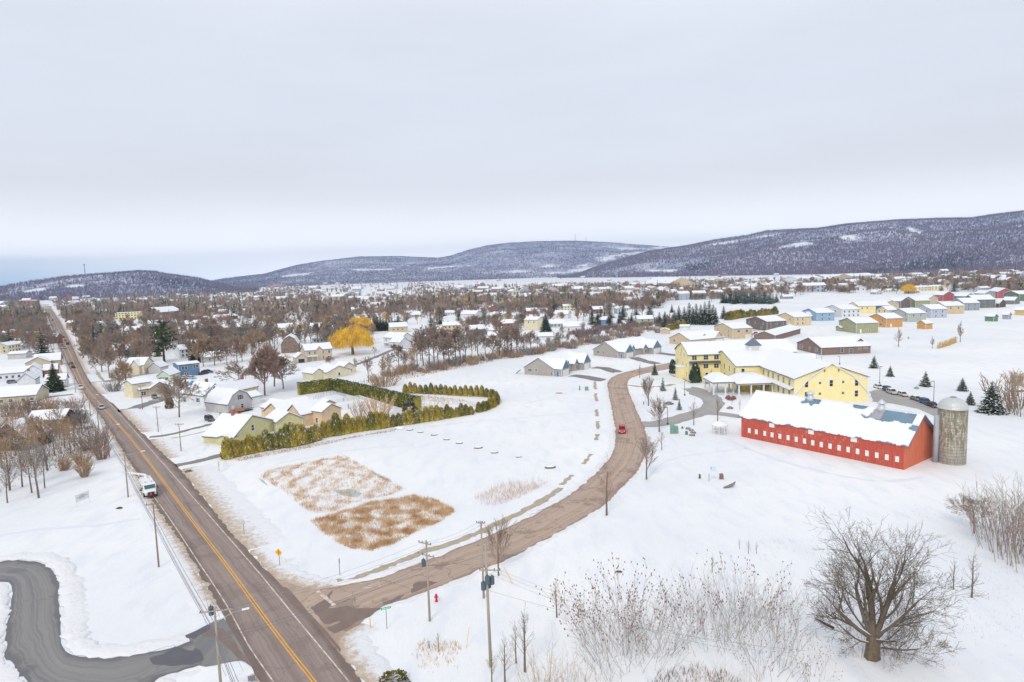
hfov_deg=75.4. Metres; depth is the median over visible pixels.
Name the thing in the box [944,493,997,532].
bare tree
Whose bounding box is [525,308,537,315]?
town house
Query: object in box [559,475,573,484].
sidewalk
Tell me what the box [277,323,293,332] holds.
cottage house
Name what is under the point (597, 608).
sumac shrub
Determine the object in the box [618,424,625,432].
red car
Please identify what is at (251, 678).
road sign
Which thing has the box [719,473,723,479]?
storage box
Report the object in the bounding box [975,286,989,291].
town house
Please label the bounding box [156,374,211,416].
bare tree
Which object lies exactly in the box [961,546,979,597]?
bare tree
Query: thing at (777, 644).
sumac shrub
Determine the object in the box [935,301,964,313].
two storey house
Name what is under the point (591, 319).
spruce tree
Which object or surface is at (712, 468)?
notice sign
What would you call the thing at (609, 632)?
sumac shrub
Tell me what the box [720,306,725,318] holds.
spruce tree
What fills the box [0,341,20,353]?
town house
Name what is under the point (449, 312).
town house
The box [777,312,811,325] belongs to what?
two storey house
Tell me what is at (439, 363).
bare shrub
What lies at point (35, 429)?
bare tree
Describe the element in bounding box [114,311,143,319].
office block
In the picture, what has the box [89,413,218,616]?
snow bank
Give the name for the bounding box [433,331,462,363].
bare tree
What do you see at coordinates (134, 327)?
town house
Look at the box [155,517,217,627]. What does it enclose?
overhead wire
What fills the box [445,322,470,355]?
bare tree
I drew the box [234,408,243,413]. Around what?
wooden deck
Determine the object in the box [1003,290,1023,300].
two storey house
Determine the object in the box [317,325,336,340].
bare tree
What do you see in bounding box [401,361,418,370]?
bare shrub
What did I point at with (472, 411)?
arborvitae
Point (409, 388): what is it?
arborvitae
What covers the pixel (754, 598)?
sumac shrub
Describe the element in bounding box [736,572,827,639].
sumac shrub
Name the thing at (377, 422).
arborvitae
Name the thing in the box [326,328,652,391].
dry grass
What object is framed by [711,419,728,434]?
gazebo
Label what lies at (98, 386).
snow bank
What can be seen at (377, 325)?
spruce tree
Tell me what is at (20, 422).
barn house
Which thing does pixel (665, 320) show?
spruce tree
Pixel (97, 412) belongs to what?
utility pole
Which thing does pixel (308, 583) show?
overhead wire
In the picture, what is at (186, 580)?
overhead wire
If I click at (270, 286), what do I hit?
brick building
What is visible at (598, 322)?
spruce tree
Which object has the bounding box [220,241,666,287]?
hill
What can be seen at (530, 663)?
bare shrub
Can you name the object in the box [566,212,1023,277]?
hill
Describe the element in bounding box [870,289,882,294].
town house
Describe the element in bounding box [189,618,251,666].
drive apron
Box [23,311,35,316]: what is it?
bare tree
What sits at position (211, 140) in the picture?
sky
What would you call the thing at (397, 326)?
cottage house
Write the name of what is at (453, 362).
bare shrub
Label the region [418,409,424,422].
arborvitae
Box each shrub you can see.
[0,400,28,416]
[3,395,45,415]
[24,402,56,413]
[40,396,61,409]
[51,454,74,470]
[61,396,87,408]
[66,448,93,465]
[67,411,93,423]
[71,457,94,477]
[72,424,119,452]
[91,442,110,459]
[101,380,122,391]
[349,401,370,418]
[357,395,397,413]
[367,371,400,387]
[377,668,410,681]
[386,369,400,376]
[391,364,411,374]
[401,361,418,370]
[402,400,417,412]
[424,364,438,370]
[425,359,443,367]
[433,362,449,369]
[445,357,464,366]
[464,355,480,364]
[478,352,495,360]
[489,350,504,358]
[494,346,512,356]
[496,347,517,356]
[507,351,519,357]
[515,345,536,355]
[515,646,551,681]
[523,635,570,681]
[528,346,544,354]
[533,640,592,681]
[535,553,716,671]
[537,341,559,351]
[545,339,562,347]
[550,566,673,654]
[557,340,569,347]
[557,657,601,681]
[561,591,691,681]
[563,577,627,632]
[565,342,580,348]
[569,577,718,661]
[570,337,585,344]
[575,328,592,333]
[577,605,651,672]
[578,660,622,681]
[581,327,600,334]
[586,334,608,343]
[590,324,606,330]
[605,601,693,671]
[614,331,628,337]
[615,325,635,334]
[619,588,700,656]
[620,321,636,327]
[623,326,643,336]
[644,325,656,330]
[649,564,749,639]
[653,327,662,332]
[653,589,757,656]
[660,581,707,615]
[669,559,767,641]
[675,549,793,631]
[676,656,712,681]
[690,582,783,655]
[700,657,743,681]
[703,559,811,631]
[715,611,816,676]
[732,608,823,681]
[732,660,767,681]
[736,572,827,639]
[738,590,816,650]
[776,634,842,681]
[840,628,882,657]
[882,618,919,659]
[891,632,921,662]
[958,479,1023,559]
[960,489,1018,541]
[961,489,1023,555]
[962,484,1021,535]
[963,487,1004,531]
[975,479,1023,564]
[979,368,1023,408]
[984,475,1023,546]
[985,485,1023,570]
[988,470,1023,548]
[991,478,1023,563]
[997,478,1023,555]
[998,383,1023,416]
[999,370,1023,383]
[1011,371,1023,386]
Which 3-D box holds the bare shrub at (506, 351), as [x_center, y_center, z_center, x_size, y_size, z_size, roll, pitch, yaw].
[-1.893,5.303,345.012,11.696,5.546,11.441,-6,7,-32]
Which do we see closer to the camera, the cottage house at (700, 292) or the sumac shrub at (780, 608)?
the sumac shrub at (780, 608)
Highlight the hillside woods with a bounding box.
[0,210,1023,300]
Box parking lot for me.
[869,390,937,415]
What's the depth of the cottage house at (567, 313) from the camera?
600.76 m
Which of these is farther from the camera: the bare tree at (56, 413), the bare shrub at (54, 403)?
the bare shrub at (54, 403)
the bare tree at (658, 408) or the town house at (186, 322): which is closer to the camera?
the bare tree at (658, 408)
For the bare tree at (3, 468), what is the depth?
135.86 m
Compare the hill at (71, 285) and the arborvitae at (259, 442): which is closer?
the arborvitae at (259, 442)
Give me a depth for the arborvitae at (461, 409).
204.24 m
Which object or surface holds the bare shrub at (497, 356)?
on the snow ground at (678, 511)
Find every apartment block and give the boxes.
[784,276,821,282]
[816,274,841,279]
[839,273,875,279]
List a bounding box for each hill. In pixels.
[0,272,237,300]
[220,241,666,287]
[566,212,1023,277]
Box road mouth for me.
[251,554,349,664]
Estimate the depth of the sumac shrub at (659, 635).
74.19 m
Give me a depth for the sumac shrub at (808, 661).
70.48 m
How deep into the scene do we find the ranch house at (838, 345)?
315.90 m
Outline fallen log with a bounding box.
[723,481,735,487]
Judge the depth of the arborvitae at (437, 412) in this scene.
199.45 m
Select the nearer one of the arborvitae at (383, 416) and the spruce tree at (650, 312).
the arborvitae at (383, 416)
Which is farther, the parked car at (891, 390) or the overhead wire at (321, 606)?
the parked car at (891, 390)
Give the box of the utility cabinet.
[670,424,674,433]
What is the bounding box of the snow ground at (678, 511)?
[0,273,1023,681]
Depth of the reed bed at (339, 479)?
141.93 m
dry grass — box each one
[235,428,395,459]
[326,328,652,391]
[412,637,460,670]
[420,395,476,407]
[474,476,544,505]
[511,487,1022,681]
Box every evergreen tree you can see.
[5,330,13,341]
[33,328,53,353]
[427,313,434,330]
[435,307,443,323]
[618,306,626,319]
[621,304,627,316]
[633,306,639,314]
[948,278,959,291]
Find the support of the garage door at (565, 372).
in the duplex house at (562, 363)
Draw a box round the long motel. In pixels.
[0,362,58,380]
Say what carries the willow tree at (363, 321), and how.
on the snow ground at (678, 511)
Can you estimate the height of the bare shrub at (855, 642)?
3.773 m
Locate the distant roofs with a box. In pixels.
[0,268,1023,309]
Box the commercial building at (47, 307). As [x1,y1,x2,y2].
[25,305,51,308]
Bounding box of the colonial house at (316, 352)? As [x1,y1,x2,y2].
[292,342,332,362]
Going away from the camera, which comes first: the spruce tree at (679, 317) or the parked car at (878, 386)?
the parked car at (878, 386)
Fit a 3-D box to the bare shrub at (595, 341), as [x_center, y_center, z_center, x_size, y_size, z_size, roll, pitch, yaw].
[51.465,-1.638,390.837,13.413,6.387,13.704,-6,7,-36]
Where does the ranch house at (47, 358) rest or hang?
on the snow ground at (678, 511)
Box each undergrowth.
[0,397,106,490]
[652,661,740,681]
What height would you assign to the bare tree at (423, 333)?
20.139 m
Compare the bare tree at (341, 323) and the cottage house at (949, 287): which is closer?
the bare tree at (341, 323)
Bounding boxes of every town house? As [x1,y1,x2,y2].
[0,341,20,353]
[14,340,28,348]
[48,333,62,343]
[65,320,80,327]
[124,326,141,331]
[184,320,197,326]
[311,334,324,342]
[410,311,421,317]
[442,321,460,330]
[444,310,454,315]
[466,324,483,334]
[484,326,501,334]
[487,330,501,339]
[489,304,496,311]
[500,319,512,328]
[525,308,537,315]
[548,318,563,327]
[561,303,574,310]
[591,306,602,313]
[614,306,621,313]
[780,294,793,298]
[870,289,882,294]
[883,288,897,292]
[904,288,919,293]
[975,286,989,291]
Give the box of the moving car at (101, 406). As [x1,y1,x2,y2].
[98,404,104,409]
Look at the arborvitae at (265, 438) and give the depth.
170.07 m
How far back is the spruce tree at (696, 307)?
501.66 m
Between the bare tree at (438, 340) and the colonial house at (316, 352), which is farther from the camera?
the colonial house at (316, 352)
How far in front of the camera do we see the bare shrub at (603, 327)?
471.64 m
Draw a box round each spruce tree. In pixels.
[44,364,65,392]
[153,346,161,356]
[187,340,200,361]
[373,317,380,330]
[378,318,387,330]
[539,314,553,333]
[587,308,594,324]
[594,309,601,325]
[605,310,613,324]
[616,310,622,323]
[645,302,654,314]
[651,362,657,374]
[655,312,662,325]
[660,313,668,326]
[660,378,665,390]
[671,310,676,323]
[672,387,678,399]
[676,306,682,320]
[680,307,689,323]
[685,303,691,318]
[687,307,697,324]
[691,304,701,321]
[698,304,709,324]
[706,300,712,320]
[709,305,717,324]
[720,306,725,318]
[731,292,739,303]
[742,293,748,303]
[748,290,757,303]
[758,294,763,303]
[766,293,773,303]
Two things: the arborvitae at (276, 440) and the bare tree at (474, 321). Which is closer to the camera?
the arborvitae at (276, 440)
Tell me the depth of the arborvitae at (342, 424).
185.09 m
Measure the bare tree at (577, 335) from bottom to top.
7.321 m
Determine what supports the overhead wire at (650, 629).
attached to the utility pole at (488, 582)
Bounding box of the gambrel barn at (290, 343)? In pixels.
[281,333,299,352]
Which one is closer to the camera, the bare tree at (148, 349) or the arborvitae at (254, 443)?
the arborvitae at (254, 443)
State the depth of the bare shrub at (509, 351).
346.99 m
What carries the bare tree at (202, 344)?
on the snow ground at (678, 511)
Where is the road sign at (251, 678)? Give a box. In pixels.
[248,675,254,681]
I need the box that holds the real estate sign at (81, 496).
[74,490,89,507]
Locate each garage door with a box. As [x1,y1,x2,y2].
[252,397,259,404]
[563,369,568,375]
[584,362,589,368]
[626,352,632,357]
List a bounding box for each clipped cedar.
[669,359,675,373]
[688,363,701,382]
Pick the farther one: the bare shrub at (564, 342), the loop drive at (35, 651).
the bare shrub at (564, 342)
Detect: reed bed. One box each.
[261,455,405,512]
[310,492,453,550]
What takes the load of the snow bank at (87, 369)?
on the snow ground at (678, 511)
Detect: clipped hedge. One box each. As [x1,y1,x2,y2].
[297,378,332,394]
[332,378,422,409]
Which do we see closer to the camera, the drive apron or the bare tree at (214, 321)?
the drive apron
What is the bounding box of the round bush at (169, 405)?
[164,398,173,408]
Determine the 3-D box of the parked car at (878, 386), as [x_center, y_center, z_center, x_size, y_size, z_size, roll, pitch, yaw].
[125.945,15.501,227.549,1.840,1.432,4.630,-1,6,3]
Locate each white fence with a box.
[332,395,394,409]
[337,401,367,409]
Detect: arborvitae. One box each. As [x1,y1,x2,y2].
[219,436,233,459]
[231,439,240,457]
[235,439,243,455]
[240,439,248,454]
[244,434,255,453]
[251,436,257,452]
[256,434,264,451]
[261,428,273,450]
[270,433,275,449]
[272,431,280,448]
[277,428,285,447]
[281,423,294,447]
[288,422,299,446]
[295,423,305,445]
[301,423,308,444]
[306,427,313,442]
[309,426,317,440]
[313,422,322,440]
[320,420,326,437]
[326,419,334,436]
[330,412,342,435]
[338,419,344,434]
[343,413,352,433]
[351,417,357,432]
[355,415,363,431]
[361,416,368,430]
[367,411,376,429]
[374,410,381,429]
[379,411,387,428]
[385,413,391,427]
[390,414,397,426]
[395,413,401,425]
[401,412,407,424]
[402,384,407,392]
[406,406,414,423]
[407,381,412,392]
[412,383,417,393]
[413,408,419,423]
[417,385,422,393]
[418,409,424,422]
[422,384,427,393]
[422,406,429,421]
[427,382,433,393]
[428,405,435,420]
[433,385,438,394]
[434,404,440,419]
[438,383,443,394]
[439,407,445,419]
[442,385,447,394]
[444,404,450,418]
[447,386,451,394]
[449,406,454,417]
[452,385,457,395]
[454,407,459,416]
[457,386,462,395]
[458,403,465,415]
[462,385,467,395]
[464,404,469,414]
[467,386,473,395]
[468,406,474,414]
[473,385,478,396]
[475,402,482,412]
[479,385,483,396]
[481,400,486,410]
[483,388,488,396]
[485,400,490,409]
[487,397,493,408]
[724,312,732,319]
[749,309,754,316]
[760,308,765,315]
[772,306,778,313]
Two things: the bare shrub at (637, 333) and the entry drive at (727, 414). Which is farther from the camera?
the bare shrub at (637, 333)
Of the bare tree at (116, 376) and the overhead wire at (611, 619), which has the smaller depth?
the overhead wire at (611, 619)
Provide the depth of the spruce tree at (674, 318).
499.61 m
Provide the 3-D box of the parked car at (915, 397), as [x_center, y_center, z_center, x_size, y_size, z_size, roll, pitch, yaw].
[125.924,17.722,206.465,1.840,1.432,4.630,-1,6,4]
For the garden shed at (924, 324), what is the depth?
412.54 m
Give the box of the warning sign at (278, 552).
[276,549,281,564]
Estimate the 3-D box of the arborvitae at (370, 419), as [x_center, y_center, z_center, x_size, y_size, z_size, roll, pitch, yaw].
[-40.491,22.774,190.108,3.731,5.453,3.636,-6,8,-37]
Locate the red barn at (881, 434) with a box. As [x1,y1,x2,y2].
[737,390,933,469]
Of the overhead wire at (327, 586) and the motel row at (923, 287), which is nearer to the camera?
the overhead wire at (327, 586)
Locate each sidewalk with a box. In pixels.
[88,360,105,380]
[336,487,562,581]
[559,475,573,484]
[581,454,592,463]
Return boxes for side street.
[89,362,200,383]
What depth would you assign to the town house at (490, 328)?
469.26 m
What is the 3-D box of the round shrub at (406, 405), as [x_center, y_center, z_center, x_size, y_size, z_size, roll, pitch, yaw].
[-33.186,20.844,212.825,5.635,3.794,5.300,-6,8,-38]
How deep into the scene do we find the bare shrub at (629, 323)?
485.75 m
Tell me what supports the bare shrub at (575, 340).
on the snow ground at (678, 511)
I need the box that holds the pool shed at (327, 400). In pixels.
[318,398,335,404]
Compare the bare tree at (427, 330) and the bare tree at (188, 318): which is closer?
the bare tree at (427, 330)
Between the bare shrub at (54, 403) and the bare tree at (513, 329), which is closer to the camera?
the bare shrub at (54, 403)
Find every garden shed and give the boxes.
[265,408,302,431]
[660,327,669,333]
[679,324,689,329]
[917,320,933,328]
[984,313,998,321]
[1002,312,1011,318]
[1014,307,1023,314]
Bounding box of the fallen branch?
[815,618,834,628]
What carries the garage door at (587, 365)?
in the duplex house at (562, 363)
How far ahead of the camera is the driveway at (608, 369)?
289.16 m
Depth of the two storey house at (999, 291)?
689.94 m
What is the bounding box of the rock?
[545,465,555,468]
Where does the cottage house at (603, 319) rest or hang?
on the snow ground at (678, 511)
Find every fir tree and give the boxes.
[869,356,878,368]
[887,367,894,376]
[919,373,933,386]
[956,378,968,391]
[966,392,975,405]
[974,381,1009,415]
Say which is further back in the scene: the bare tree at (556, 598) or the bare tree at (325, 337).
the bare tree at (325, 337)
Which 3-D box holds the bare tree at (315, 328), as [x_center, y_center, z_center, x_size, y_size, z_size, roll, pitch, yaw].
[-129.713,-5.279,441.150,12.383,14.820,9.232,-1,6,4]
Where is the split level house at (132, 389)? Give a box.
[122,377,168,397]
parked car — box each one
[6,379,16,383]
[198,370,208,374]
[204,414,214,421]
[873,384,881,388]
[882,385,891,390]
[886,388,897,394]
[897,391,908,396]
[909,395,919,400]
[919,397,929,404]
[925,401,937,406]
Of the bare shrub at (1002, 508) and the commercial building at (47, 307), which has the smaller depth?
the bare shrub at (1002, 508)
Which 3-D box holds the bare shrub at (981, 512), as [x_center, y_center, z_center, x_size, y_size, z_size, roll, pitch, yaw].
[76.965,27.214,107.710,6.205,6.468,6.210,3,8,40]
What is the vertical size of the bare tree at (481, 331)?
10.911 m
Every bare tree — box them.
[0,409,27,453]
[0,425,10,455]
[0,434,17,490]
[0,462,18,502]
[6,439,33,486]
[11,409,78,470]
[11,414,36,446]
[13,409,25,418]
[14,439,46,497]
[15,396,38,415]
[18,450,39,492]
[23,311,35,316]
[28,339,40,351]
[36,451,52,487]
[42,399,56,409]
[45,418,60,455]
[51,406,64,435]
[55,414,72,445]
[64,433,74,453]
[69,418,80,444]
[70,325,78,341]
[73,334,91,349]
[73,408,92,433]
[77,337,97,359]
[87,344,117,371]
[95,346,117,377]
[102,325,121,334]
[106,369,128,388]
[113,342,129,359]
[114,359,132,380]
[120,349,136,363]
[121,318,135,326]
[129,338,150,356]
[134,339,149,354]
[137,324,147,338]
[143,339,156,350]
[143,345,155,356]
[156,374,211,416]
[163,319,178,329]
[177,305,186,312]
[184,330,199,339]
[186,315,192,322]
[188,338,213,366]
[190,342,201,359]
[202,324,218,333]
[203,336,230,365]
[208,318,222,326]
[210,335,220,342]
[211,359,255,380]
[220,329,233,342]
[220,343,231,361]
[224,318,237,326]
[230,334,242,362]
[231,325,249,338]
[231,341,250,360]
[241,328,259,354]
[246,344,282,394]
[250,340,256,354]
[252,328,269,348]
[257,344,279,385]
[263,315,278,324]
[270,354,298,388]
[308,322,325,342]
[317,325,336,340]
[318,330,335,342]
[319,315,333,326]
[321,323,336,332]
[324,357,334,362]
[336,315,344,321]
[336,320,355,331]
[338,321,350,329]
[358,323,373,335]
[359,356,373,379]
[378,355,392,381]
[383,353,396,375]
[390,342,410,364]
[399,350,407,362]
[404,346,418,374]
[408,337,429,360]
[409,332,426,364]
[412,325,431,365]
[416,324,452,364]
[420,304,435,318]
[422,325,431,359]
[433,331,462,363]
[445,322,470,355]
[449,331,461,359]
[456,333,472,361]
[465,314,482,323]
[465,319,479,324]
[467,328,482,350]
[467,335,477,350]
[470,328,484,355]
[473,327,488,340]
[480,335,487,352]
[484,334,502,349]
[484,518,518,575]
[487,648,498,681]
[488,314,503,326]
[492,319,504,348]
[493,328,503,342]
[494,328,513,352]
[497,631,514,681]
[505,325,519,346]
[509,317,523,332]
[509,325,525,350]
[510,621,522,663]
[512,313,525,320]
[513,602,533,671]
[524,330,537,348]
[533,336,541,346]
[546,310,555,318]
[549,577,561,617]
[553,332,565,345]
[558,312,564,318]
[571,332,581,338]
[574,307,581,318]
[578,303,586,320]
[583,305,595,316]
[596,455,613,515]
[629,302,634,313]
[635,431,661,479]
[638,302,644,312]
[641,374,653,405]
[647,397,667,431]
[659,291,666,297]
[689,400,697,424]
[709,290,717,301]
[715,397,721,420]
[725,287,735,294]
[793,284,805,294]
[798,506,988,671]
[846,282,856,291]
[890,282,900,293]
[894,326,902,346]
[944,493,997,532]
[949,562,958,589]
[957,321,963,341]
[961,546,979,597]
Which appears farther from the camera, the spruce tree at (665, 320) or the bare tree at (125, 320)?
the bare tree at (125, 320)
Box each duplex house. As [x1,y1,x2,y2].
[523,350,590,376]
[592,336,661,358]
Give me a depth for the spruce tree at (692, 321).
493.94 m
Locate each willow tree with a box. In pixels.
[327,323,374,354]
[347,315,373,328]
[899,283,917,293]
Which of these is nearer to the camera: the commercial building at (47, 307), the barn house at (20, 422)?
the barn house at (20, 422)
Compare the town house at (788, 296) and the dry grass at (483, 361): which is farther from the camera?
the town house at (788, 296)
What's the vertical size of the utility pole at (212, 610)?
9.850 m
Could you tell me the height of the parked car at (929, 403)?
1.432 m
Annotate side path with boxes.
[627,384,675,386]
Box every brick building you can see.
[213,314,237,320]
[268,285,284,287]
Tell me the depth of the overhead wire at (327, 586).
76.87 m
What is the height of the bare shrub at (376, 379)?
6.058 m
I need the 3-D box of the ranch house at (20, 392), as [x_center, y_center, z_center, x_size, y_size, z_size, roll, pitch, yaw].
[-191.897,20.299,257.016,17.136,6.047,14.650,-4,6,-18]
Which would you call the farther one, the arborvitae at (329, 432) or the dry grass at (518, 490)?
the arborvitae at (329, 432)
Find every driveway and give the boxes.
[119,401,161,411]
[149,423,211,437]
[150,392,180,400]
[174,454,219,466]
[354,348,410,364]
[571,374,605,380]
[593,366,622,372]
[630,357,661,363]
[656,352,674,355]
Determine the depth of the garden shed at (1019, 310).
487.19 m
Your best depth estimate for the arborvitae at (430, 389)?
243.25 m
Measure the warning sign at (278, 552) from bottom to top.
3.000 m
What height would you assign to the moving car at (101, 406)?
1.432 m
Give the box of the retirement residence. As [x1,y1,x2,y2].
[674,338,870,401]
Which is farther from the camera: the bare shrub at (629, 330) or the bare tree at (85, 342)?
the bare shrub at (629, 330)
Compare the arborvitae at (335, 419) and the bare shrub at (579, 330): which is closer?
the arborvitae at (335, 419)
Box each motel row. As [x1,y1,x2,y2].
[916,285,929,290]
[927,285,944,290]
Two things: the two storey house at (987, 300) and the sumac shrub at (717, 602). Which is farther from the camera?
the two storey house at (987, 300)
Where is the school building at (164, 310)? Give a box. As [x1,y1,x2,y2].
[145,306,178,316]
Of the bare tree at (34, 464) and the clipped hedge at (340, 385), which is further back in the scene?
the clipped hedge at (340, 385)
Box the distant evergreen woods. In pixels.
[0,267,1023,322]
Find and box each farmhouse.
[17,368,69,386]
[381,332,412,347]
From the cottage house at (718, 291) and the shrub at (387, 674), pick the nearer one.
the shrub at (387, 674)
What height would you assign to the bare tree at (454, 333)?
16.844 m
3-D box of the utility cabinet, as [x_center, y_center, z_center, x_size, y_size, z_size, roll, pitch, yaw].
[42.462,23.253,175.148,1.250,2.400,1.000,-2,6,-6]
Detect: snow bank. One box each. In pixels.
[0,552,190,658]
[0,582,200,681]
[49,323,96,413]
[50,305,96,373]
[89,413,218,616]
[91,382,114,393]
[120,408,162,431]
[151,437,189,458]
[182,464,285,549]
[238,673,259,681]
[250,546,341,589]
[332,362,669,585]
[339,623,403,681]
[372,491,623,615]
[624,428,652,486]
[630,393,644,416]
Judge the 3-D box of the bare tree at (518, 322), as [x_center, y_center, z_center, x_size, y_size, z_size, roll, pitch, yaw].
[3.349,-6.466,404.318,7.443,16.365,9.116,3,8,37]
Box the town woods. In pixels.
[0,269,1023,363]
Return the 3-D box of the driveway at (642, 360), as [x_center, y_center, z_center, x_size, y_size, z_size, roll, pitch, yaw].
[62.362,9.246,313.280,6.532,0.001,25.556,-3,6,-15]
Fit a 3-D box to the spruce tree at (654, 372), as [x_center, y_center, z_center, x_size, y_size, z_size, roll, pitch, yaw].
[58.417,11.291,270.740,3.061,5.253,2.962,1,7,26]
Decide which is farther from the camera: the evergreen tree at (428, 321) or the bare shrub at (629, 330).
the evergreen tree at (428, 321)
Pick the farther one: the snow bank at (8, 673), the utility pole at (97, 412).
the utility pole at (97, 412)
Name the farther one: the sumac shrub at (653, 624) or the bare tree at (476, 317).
the bare tree at (476, 317)
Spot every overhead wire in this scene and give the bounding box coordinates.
[153,520,214,631]
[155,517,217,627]
[156,524,214,629]
[158,421,213,625]
[159,535,215,637]
[207,545,414,609]
[215,633,232,680]
[217,628,238,681]
[218,557,421,608]
[219,567,426,639]
[220,565,425,635]
[236,546,425,605]
[491,574,734,650]
[492,591,804,650]
[494,571,757,650]
[502,571,780,650]
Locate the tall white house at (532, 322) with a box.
[524,316,543,330]
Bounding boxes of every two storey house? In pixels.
[635,315,653,324]
[714,322,752,338]
[746,315,786,330]
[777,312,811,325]
[802,308,834,320]
[824,304,859,317]
[835,317,878,333]
[849,301,875,313]
[868,312,902,327]
[869,301,889,312]
[876,299,899,308]
[877,305,895,312]
[891,297,910,307]
[891,308,926,321]
[906,296,930,306]
[915,304,947,317]
[920,295,937,303]
[932,291,954,300]
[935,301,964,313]
[952,297,979,310]
[954,293,973,298]
[964,294,995,307]
[973,290,994,297]
[990,287,1010,297]
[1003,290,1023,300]
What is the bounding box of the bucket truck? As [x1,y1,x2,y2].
[121,469,157,496]
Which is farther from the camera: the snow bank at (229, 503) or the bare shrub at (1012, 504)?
the snow bank at (229, 503)
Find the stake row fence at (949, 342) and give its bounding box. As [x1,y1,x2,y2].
[937,336,957,348]
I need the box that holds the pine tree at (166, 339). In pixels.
[149,320,179,361]
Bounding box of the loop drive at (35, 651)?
[0,560,201,681]
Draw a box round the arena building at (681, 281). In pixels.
[641,277,694,286]
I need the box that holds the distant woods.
[0,269,1023,326]
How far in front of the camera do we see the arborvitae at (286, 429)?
172.69 m
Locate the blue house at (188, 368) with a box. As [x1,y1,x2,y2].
[172,360,199,375]
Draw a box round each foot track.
[0,518,140,536]
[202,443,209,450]
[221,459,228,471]
[280,445,407,463]
[320,411,592,444]
[513,386,586,405]
[642,448,742,484]
[727,438,922,481]
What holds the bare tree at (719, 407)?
on the snow ground at (678, 511)
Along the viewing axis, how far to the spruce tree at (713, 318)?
488.74 m
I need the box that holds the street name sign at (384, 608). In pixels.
[381,606,390,624]
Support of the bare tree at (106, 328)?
on the snow ground at (678, 511)
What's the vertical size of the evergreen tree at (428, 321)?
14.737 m
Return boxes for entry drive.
[641,388,724,426]
[710,412,740,417]
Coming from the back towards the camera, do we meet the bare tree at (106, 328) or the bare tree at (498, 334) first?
the bare tree at (106, 328)
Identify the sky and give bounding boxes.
[0,0,1023,285]
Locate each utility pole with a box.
[95,399,99,430]
[103,424,117,456]
[119,450,144,496]
[146,501,163,566]
[175,423,181,450]
[199,604,248,681]
[418,540,433,621]
[476,521,484,598]
[479,543,500,666]
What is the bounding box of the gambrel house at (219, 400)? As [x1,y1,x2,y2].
[204,387,262,413]
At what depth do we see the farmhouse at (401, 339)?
403.36 m
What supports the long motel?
on the snow ground at (678, 511)
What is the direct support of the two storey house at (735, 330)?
on the snow ground at (678, 511)
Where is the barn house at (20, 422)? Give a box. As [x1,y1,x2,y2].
[1,414,51,450]
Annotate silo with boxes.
[932,396,968,465]
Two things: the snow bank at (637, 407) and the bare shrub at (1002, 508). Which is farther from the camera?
the snow bank at (637, 407)
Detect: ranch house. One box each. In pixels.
[0,384,48,404]
[25,352,62,365]
[29,408,73,425]
[199,350,224,362]
[302,361,356,379]
[669,330,724,344]
[796,335,871,354]
[995,299,1005,307]
[1003,297,1019,303]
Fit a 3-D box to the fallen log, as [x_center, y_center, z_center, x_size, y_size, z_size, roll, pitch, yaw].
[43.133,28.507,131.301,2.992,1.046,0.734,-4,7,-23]
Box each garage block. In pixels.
[7,350,31,358]
[537,332,553,339]
[753,324,800,338]
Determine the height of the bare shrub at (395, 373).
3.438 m
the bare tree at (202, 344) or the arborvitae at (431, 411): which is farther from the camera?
the bare tree at (202, 344)
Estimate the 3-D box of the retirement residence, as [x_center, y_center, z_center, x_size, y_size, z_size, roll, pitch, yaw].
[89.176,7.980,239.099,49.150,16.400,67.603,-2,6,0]
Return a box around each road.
[43,305,361,681]
[279,363,669,651]
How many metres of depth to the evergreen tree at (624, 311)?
591.12 m
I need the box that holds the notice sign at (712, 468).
[710,466,716,481]
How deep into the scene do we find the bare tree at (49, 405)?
213.87 m
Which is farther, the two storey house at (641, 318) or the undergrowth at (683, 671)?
the two storey house at (641, 318)
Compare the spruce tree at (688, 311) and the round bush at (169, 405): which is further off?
the spruce tree at (688, 311)
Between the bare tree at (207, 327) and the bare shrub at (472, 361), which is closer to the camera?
the bare shrub at (472, 361)
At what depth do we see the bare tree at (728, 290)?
842.64 m
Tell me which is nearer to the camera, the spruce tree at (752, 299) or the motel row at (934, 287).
the spruce tree at (752, 299)
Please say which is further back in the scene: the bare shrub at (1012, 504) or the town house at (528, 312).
the town house at (528, 312)
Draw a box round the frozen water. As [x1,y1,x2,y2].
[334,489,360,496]
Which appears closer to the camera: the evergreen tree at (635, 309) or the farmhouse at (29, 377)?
the farmhouse at (29, 377)
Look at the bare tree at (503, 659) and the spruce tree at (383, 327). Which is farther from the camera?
the spruce tree at (383, 327)
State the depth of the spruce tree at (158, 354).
395.64 m
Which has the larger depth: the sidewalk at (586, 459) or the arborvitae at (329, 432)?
the arborvitae at (329, 432)
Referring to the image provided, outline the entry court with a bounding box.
[689,387,720,413]
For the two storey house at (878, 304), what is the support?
on the snow ground at (678, 511)
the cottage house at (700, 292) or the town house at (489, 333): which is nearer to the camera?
the town house at (489, 333)
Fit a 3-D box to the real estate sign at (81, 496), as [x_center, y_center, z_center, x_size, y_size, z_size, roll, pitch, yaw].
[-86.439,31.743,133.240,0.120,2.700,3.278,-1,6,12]
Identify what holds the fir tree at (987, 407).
on the snow ground at (678, 511)
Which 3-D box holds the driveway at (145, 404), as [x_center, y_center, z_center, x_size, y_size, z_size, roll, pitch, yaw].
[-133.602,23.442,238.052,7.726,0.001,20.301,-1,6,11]
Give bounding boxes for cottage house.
[125,354,168,374]
[156,367,180,381]
[174,344,189,357]
[180,379,216,406]
[202,409,272,444]
[212,375,258,391]
[260,396,341,425]
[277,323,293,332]
[388,322,407,331]
[460,310,482,318]
[554,310,571,318]
[562,321,581,331]
[599,316,608,323]
[675,291,689,299]
[690,290,705,299]
[708,289,722,298]
[948,282,970,288]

